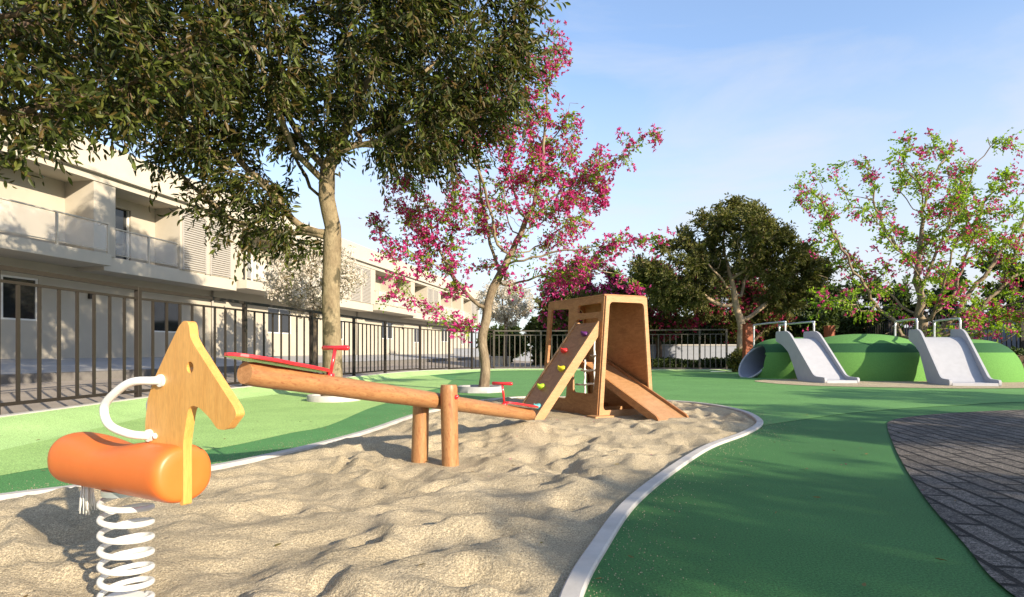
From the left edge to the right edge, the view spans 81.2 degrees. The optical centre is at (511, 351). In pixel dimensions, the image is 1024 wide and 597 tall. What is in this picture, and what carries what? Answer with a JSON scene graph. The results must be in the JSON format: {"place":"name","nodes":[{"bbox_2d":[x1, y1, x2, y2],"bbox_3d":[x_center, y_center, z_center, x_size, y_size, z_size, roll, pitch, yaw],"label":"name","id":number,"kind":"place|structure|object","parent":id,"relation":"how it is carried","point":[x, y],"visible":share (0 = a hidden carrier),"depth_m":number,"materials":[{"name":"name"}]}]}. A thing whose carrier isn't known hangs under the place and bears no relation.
{"place":"outdoors","nodes":[
{"label":"outdoors","id":0,"kind":"place"},
{"bbox_2d":[0,375,460,492],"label":"green band","id":1,"kind":"object","parent":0,"point":[375,415],"visible":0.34,"depth_m":6.54,"materials":[{"name":"rubber"}]},
{"bbox_2d":[0,375,451,474],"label":"light green zone","id":2,"kind":"object","parent":1,"relation":"on","point":[270,414],"visible":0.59,"depth_m":8.37,"materials":[{"name":"rubber"}]},
{"bbox_2d":[1,354,478,373],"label":"sidewalk","id":3,"kind":"structure","parent":0,"point":[8,366],"depth_m":19.80,"materials":[{"name":"grey concrete"}]},
{"bbox_2d":[0,119,239,358],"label":"row house","id":4,"kind":"structure","parent":3,"relation":"on","point":[98,220],"depth_m":21.18,"materials":[{"name":"white paint"}]},
{"bbox_2d":[1,274,37,320],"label":"window","id":5,"kind":"structure","parent":4,"relation":"in","point":[28,294],"depth_m":19.25,"materials":[{"name":"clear glass"}]},
{"bbox_2d":[115,208,128,259],"bbox_3d":[-15.207,-4.420,22.736,0.100,2.140,1.400,0,0,11],"label":"balcony door","id":6,"kind":"structure","parent":4,"relation":"in","point":[121,216],"depth_m":23.16,"materials":[{"name":"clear glass"}]},
{"bbox_2d":[154,299,177,332],"bbox_3d":[-14.629,-1.475,25.272,0.080,1.350,1.600,0,0,11],"label":"window","id":7,"kind":"structure","parent":4,"relation":"in","point":[159,307],"depth_m":25.19,"materials":[{"name":"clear glass"}]},
{"bbox_2d":[215,204,375,355],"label":"row house","id":8,"kind":"structure","parent":3,"relation":"on","point":[249,288],"depth_m":32.44,"materials":[{"name":"white paint"}]},
{"bbox_2d":[243,246,252,280],"bbox_3d":[-13.629,-4.420,30.630,0.100,2.140,0.900,0,0,11],"label":"balcony door","id":9,"kind":"structure","parent":8,"relation":"in","point":[249,274],"depth_m":30.93,"materials":[{"name":"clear glass"}]},
{"bbox_2d":[268,307,290,333],"bbox_3d":[-13.011,-1.700,33.362,0.080,1.400,2.300,0,0,11],"label":"window","id":10,"kind":"structure","parent":8,"relation":"in","point":[273,310],"depth_m":33.32,"materials":[{"name":"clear glass"}]},
{"bbox_2d":[340,320,343,339],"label":"window","id":11,"kind":"structure","parent":8,"relation":"in","point":[342,323],"depth_m":40.71,"materials":[{"name":"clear glass"}]},
{"bbox_2d":[358,251,441,354],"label":"row house","id":12,"kind":"structure","parent":3,"relation":"on","point":[396,311],"depth_m":48.80,"materials":[{"name":"beige paint"}]},
{"bbox_2d":[382,322,392,338],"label":"window","id":13,"kind":"structure","parent":12,"relation":"in","point":[388,324],"depth_m":48.42,"materials":[{"name":"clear glass"}]},
{"bbox_2d":[414,328,418,342],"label":"window","id":14,"kind":"structure","parent":12,"relation":"in","point":[418,328],"depth_m":54.66,"materials":[{"name":"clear glass"}]},
{"bbox_2d":[428,277,479,353],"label":"row house","id":15,"kind":"structure","parent":3,"relation":"on","point":[466,307],"depth_m":64.52,"materials":[{"name":"beige paint"}]},
{"bbox_2d":[443,328,447,341],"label":"window","id":16,"kind":"structure","parent":15,"relation":"in","point":[443,328],"depth_m":62.78,"materials":[{"name":"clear glass"}]},
{"bbox_2d":[1,359,520,414],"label":"road","id":17,"kind":"structure","parent":0,"point":[28,391],"depth_m":13.47,"materials":[{"name":"grey asphalt"}]},
{"bbox_2d":[0,0,267,188],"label":"broadleaf tree","id":18,"kind":"object","parent":17,"relation":"on","point":[118,101],"visible":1,"depth_m":7.79,"materials":[{"name":"green plant"}]},
{"bbox_2d":[1,357,478,383],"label":"street kerb","id":19,"kind":"structure","parent":17,"relation":"on","point":[32,377],"depth_m":16.43,"materials":[{"name":"stone"}]},
{"bbox_2d":[0,369,731,449],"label":"green bank","id":20,"kind":"structure","parent":0,"point":[19,430],"depth_m":8.31,"materials":[{"name":"rubber"}]},
{"bbox_2d":[622,192,843,368],"bbox_3d":[10.963,-3.441,30.138,10.785,8.966,5.340,0,0,0],"label":"broadleaf tree","id":21,"kind":"object","parent":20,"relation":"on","point":[764,239],"visible":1,"depth_m":29.45,"materials":[{"name":"green plant"}]},
{"bbox_2d":[0,397,755,596],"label":"sand","id":22,"kind":"structure","parent":0,"point":[384,516],"depth_m":3.52,"materials":[{"name":"beige sand"}]},
{"bbox_2d":[47,321,244,596],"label":"spring horse","id":23,"kind":"object","parent":22,"relation":"on","point":[167,461],"visible":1,"depth_m":2.23},
{"bbox_2d":[224,345,538,466],"bbox_3d":[-0.700,0.553,5.322,0.517,1.194,4.120,0,0,24],"label":"log seesaw","id":24,"kind":"object","parent":22,"relation":"on","point":[281,374],"visible":0.95,"depth_m":4.77,"materials":[{"name":"wood"}]},
{"bbox_2d":[522,294,688,420],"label":"climbing house","id":25,"kind":"structure","parent":22,"relation":"on","point":[607,339],"depth_m":9.48,"materials":[{"name":"brown wood"}]},
{"bbox_2d":[23,407,955,596],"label":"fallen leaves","id":26,"kind":"object","parent":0,"point":[863,584],"visible":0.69,"depth_m":3.05,"materials":[{"name":"brown plant"}]},
{"bbox_2d":[437,361,581,369],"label":"ground","id":27,"kind":"structure","parent":0,"point":[520,364],"depth_m":39.58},
{"bbox_2d":[0,265,493,414],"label":"metal fence","id":28,"kind":"object","parent":27,"relation":"on","point":[138,390],"visible":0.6,"depth_m":11.43,"materials":[{"name":"brown metal"}]},
{"bbox_2d":[255,239,368,365],"bbox_3d":[-8.321,-1.890,24.989,4.403,5.742,4.268,0,0,0],"label":"blossom tree","id":29,"kind":"object","parent":27,"relation":"on","point":[309,269],"visible":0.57,"depth_m":24.32,"materials":[{"name":"white plant"}]},
{"bbox_2d":[0,368,731,416],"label":"fence kerb","id":30,"kind":"structure","parent":27,"relation":"on","point":[29,412],"depth_m":9.56,"materials":[{"name":"concrete"}]},
{"bbox_2d":[454,348,532,360],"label":"garden wall","id":31,"kind":"structure","parent":27,"relation":"on","point":[520,358],"depth_m":61.54,"materials":[{"name":"white paint"}]},
{"bbox_2d":[489,356,510,364],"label":"garden wall","id":32,"kind":"structure","parent":27,"relation":"on","point":[497,360],"depth_m":44.90,"materials":[{"name":"concrete"}]},
{"bbox_2d":[476,323,531,362],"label":"background tree","id":33,"kind":"object","parent":27,"relation":"on","point":[519,345],"visible":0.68,"depth_m":48.72,"materials":[{"name":"green plant"}]},
{"bbox_2d":[475,277,535,365],"bbox_3d":[-0.433,-2.102,39.930,4.216,6.164,4.189,0,0,0],"label":"blossom tree","id":34,"kind":"object","parent":27,"relation":"on","point":[506,314],"visible":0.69,"depth_m":39.72,"materials":[{"name":"white plant"}]},
{"bbox_2d":[521,300,566,351],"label":"background tree","id":35,"kind":"object","parent":27,"relation":"on","point":[537,324],"visible":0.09,"depth_m":42.58,"materials":[{"name":"green plant"}]},
{"bbox_2d":[530,252,653,335],"bbox_3d":[4.725,-2.372,35.494,6.282,6.955,5.918,0,0,32],"label":"blossom tree","id":36,"kind":"object","parent":27,"relation":"on","point":[590,289],"visible":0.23,"depth_m":34.75,"materials":[{"name":"pink plant"}]},
{"bbox_2d":[493,329,727,368],"bbox_3d":[5.093,-0.034,32.218,12.391,2.268,0.654,0,0,10],"label":"metal fence","id":37,"kind":"object","parent":27,"relation":"on","point":[700,334],"visible":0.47,"depth_m":31.73,"materials":[{"name":"grey metal"}]},
{"bbox_2d":[625,252,717,358],"bbox_3d":[9.019,-2.517,36.832,7.351,7.246,5.092,0,0,0],"label":"blossom tree","id":38,"kind":"object","parent":27,"relation":"on","point":[664,321],"visible":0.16,"depth_m":35.69,"materials":[{"name":"green plant"}]},
{"bbox_2d":[650,356,729,368],"bbox_3d":[9.108,0.762,34.811,8.262,1.037,1.478,0,0,4],"label":"clipped hedge","id":39,"kind":"object","parent":27,"relation":"on","point":[669,362],"visible":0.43,"depth_m":34.27,"materials":[{"name":"green plant"}]},
{"bbox_2d":[650,344,736,359],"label":"garden wall","id":40,"kind":"structure","parent":27,"relation":"on","point":[669,350],"depth_m":36.91,"materials":[{"name":"white paint"}]},
{"bbox_2d":[529,313,885,364],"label":"clipped hedge","id":41,"kind":"object","parent":27,"relation":"on","point":[855,329],"visible":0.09,"depth_m":42.34,"materials":[{"name":"green plant"}]},
{"bbox_2d":[693,263,796,343],"bbox_3d":[14.876,-2.442,37.935,7.105,7.096,4.924,0,0,0],"label":"blossom tree","id":42,"kind":"object","parent":27,"relation":"on","point":[723,320],"visible":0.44,"depth_m":37.26,"materials":[{"name":"red plant"}]},
{"bbox_2d":[723,275,858,343],"bbox_3d":[18.274,-2.435,40.875,8.805,7.031,8.422,0,0,0],"label":"background tree","id":43,"kind":"object","parent":27,"relation":"on","point":[829,318],"visible":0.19,"depth_m":38.71,"materials":[{"name":"green plant"}]},
{"bbox_2d":[0,0,1023,371],"label":"sky","id":44,"kind":"structure","parent":0,"point":[745,95],"materials":[{"name":"blue"}]},
{"bbox_2d":[439,370,1023,596],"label":"rubber surface","id":45,"kind":"object","parent":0,"point":[873,520],"visible":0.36,"depth_m":3.39,"materials":[{"name":"green rubber"}]},
{"bbox_2d":[307,394,358,401],"bbox_3d":[-3.626,0.965,12.174,1.060,0.170,1.060,0,0,0],"label":"tree planter","id":46,"kind":"object","parent":45,"relation":"on","point":[315,398],"visible":0.41,"depth_m":11.70,"materials":[{"name":"concrete"}]},
{"bbox_2d":[0,0,570,395],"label":"broadleaf tree","id":47,"kind":"object","parent":46,"relation":"in","point":[410,28],"visible":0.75,"depth_m":11.50,"materials":[{"name":"green plant"}]},
{"bbox_2d":[0,396,762,596],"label":"sandbox kerb","id":48,"kind":"structure","parent":45,"relation":"on","point":[577,581],"depth_m":4.18,"materials":[{"name":"concrete"}]},
{"bbox_2d":[9,395,847,596],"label":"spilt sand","id":49,"kind":"structure","parent":45,"relation":"on","point":[623,527],"depth_m":4.29,"materials":[{"name":"beige sand"}]},
{"bbox_2d":[457,385,501,392],"bbox_3d":[-0.779,0.950,14.737,1.141,0.200,1.141,0,0,0],"label":"tree planter","id":50,"kind":"object","parent":45,"relation":"on","point":[477,389],"visible":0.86,"depth_m":14.28,"materials":[{"name":"grey concrete"}]},
{"bbox_2d":[358,19,674,386],"bbox_3d":[0.021,-3.744,15.098,7.673,9.679,2.906,0,0,0],"label":"blossom tree","id":51,"kind":"object","parent":50,"relation":"in","point":[544,148],"visible":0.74,"depth_m":14.79,"materials":[{"name":"pink plant"}]},
{"bbox_2d":[439,371,1023,424],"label":"lawn","id":52,"kind":"structure","parent":45,"relation":"on","point":[775,402],"depth_m":13.79,"materials":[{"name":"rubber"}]},
{"bbox_2d":[725,347,741,371],"bbox_3d":[11.069,0.439,28.624,1.702,1.342,1.186,0,0,0],"label":"round shrub","id":53,"kind":"object","parent":52,"relation":"on","point":[734,358],"visible":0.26,"depth_m":28.44,"materials":[{"name":"green plant"}]},
{"bbox_2d":[742,324,752,358],"bbox_3d":[10.843,-0.130,27.500,0.400,2.260,0.340,0,0,-8],"label":"timber post","id":54,"kind":"object","parent":52,"relation":"on","point":[747,338],"visible":0.7,"depth_m":27.36,"materials":[{"name":"brown wood"}]},
{"bbox_2d":[738,345,765,377],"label":"pipe tunnel","id":55,"kind":"structure","parent":52,"relation":"on","point":[751,365],"depth_m":23.68,"materials":[{"name":"grey plastic"}]},
{"bbox_2d":[751,334,1023,381],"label":"play mound","id":56,"kind":"object","parent":52,"relation":"on","point":[871,357],"visible":0.52,"depth_m":20.03,"materials":[{"name":"green rubber"}]},
{"bbox_2d":[823,326,835,337],"bbox_3d":[14.349,-0.080,27.000,0.400,2.161,0.340,0,0,-8],"label":"timber post","id":57,"kind":"object","parent":56,"relation":"on","point":[829,331],"visible":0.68,"depth_m":26.86,"materials":[{"name":"brown wood"}]},
{"bbox_2d":[784,127,1023,347],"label":"blossom tree","id":58,"kind":"object","parent":52,"relation":"on","point":[958,201],"visible":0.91,"depth_m":23.45,"materials":[{"name":"green plant"}]},
{"bbox_2d":[1011,345,1023,366],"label":"clipped hedge","id":59,"kind":"object","parent":52,"relation":"on","point":[1019,352],"visible":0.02,"depth_m":20.55,"materials":[{"name":"green plant"}]},
{"bbox_2d":[755,379,1023,387],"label":"sand strip","id":60,"kind":"object","parent":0,"point":[915,384],"visible":0.6,"depth_m":17.76,"materials":[{"name":"beige sand"}]},
{"bbox_2d":[753,321,859,382],"bbox_3d":[10.230,-0.050,21.279,1.090,2.098,5.558,0,0,0],"label":"mound slide","id":61,"kind":"object","parent":60,"relation":"on","point":[812,357],"visible":0.95,"depth_m":20.19,"materials":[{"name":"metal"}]},
{"bbox_2d":[894,318,1001,385],"bbox_3d":[13.704,-0.050,19.057,1.290,2.098,4.236,0,0,14],"label":"mound slide","id":62,"kind":"object","parent":60,"relation":"on","point":[954,359],"visible":0.97,"depth_m":18.36,"materials":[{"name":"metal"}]},
{"bbox_2d":[887,410,1023,596],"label":"paved area","id":63,"kind":"object","parent":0,"point":[971,464],"visible":1,"depth_m":4.76,"materials":[{"name":"grey stone"}]},
{"label":"raised lawn","id":64,"kind":"structure","parent":0,"visible":0},
{"bbox_2d":[795,272,928,335],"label":"background tree","id":65,"kind":"object","parent":64,"relation":"on","point":[905,300],"visible":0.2,"depth_m":41.47,"materials":[{"name":"green plant"}]},
{"bbox_2d":[865,298,1023,348],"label":"metal fence","id":66,"kind":"object","parent":64,"relation":"on","point":[1021,340],"visible":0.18,"depth_m":29.86,"materials":[{"name":"brown metal"}]},
{"bbox_2d":[885,319,1018,349],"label":"garden wall","id":67,"kind":"structure","parent":64,"relation":"on","point":[999,341],"depth_m":30.43,"materials":[{"name":"white paint"}]},
{"bbox_2d":[916,251,1023,324],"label":"background tree","id":68,"kind":"object","parent":64,"relation":"on","point":[988,284],"visible":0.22,"depth_m":35.92,"materials":[{"name":"green plant"}]}
]}

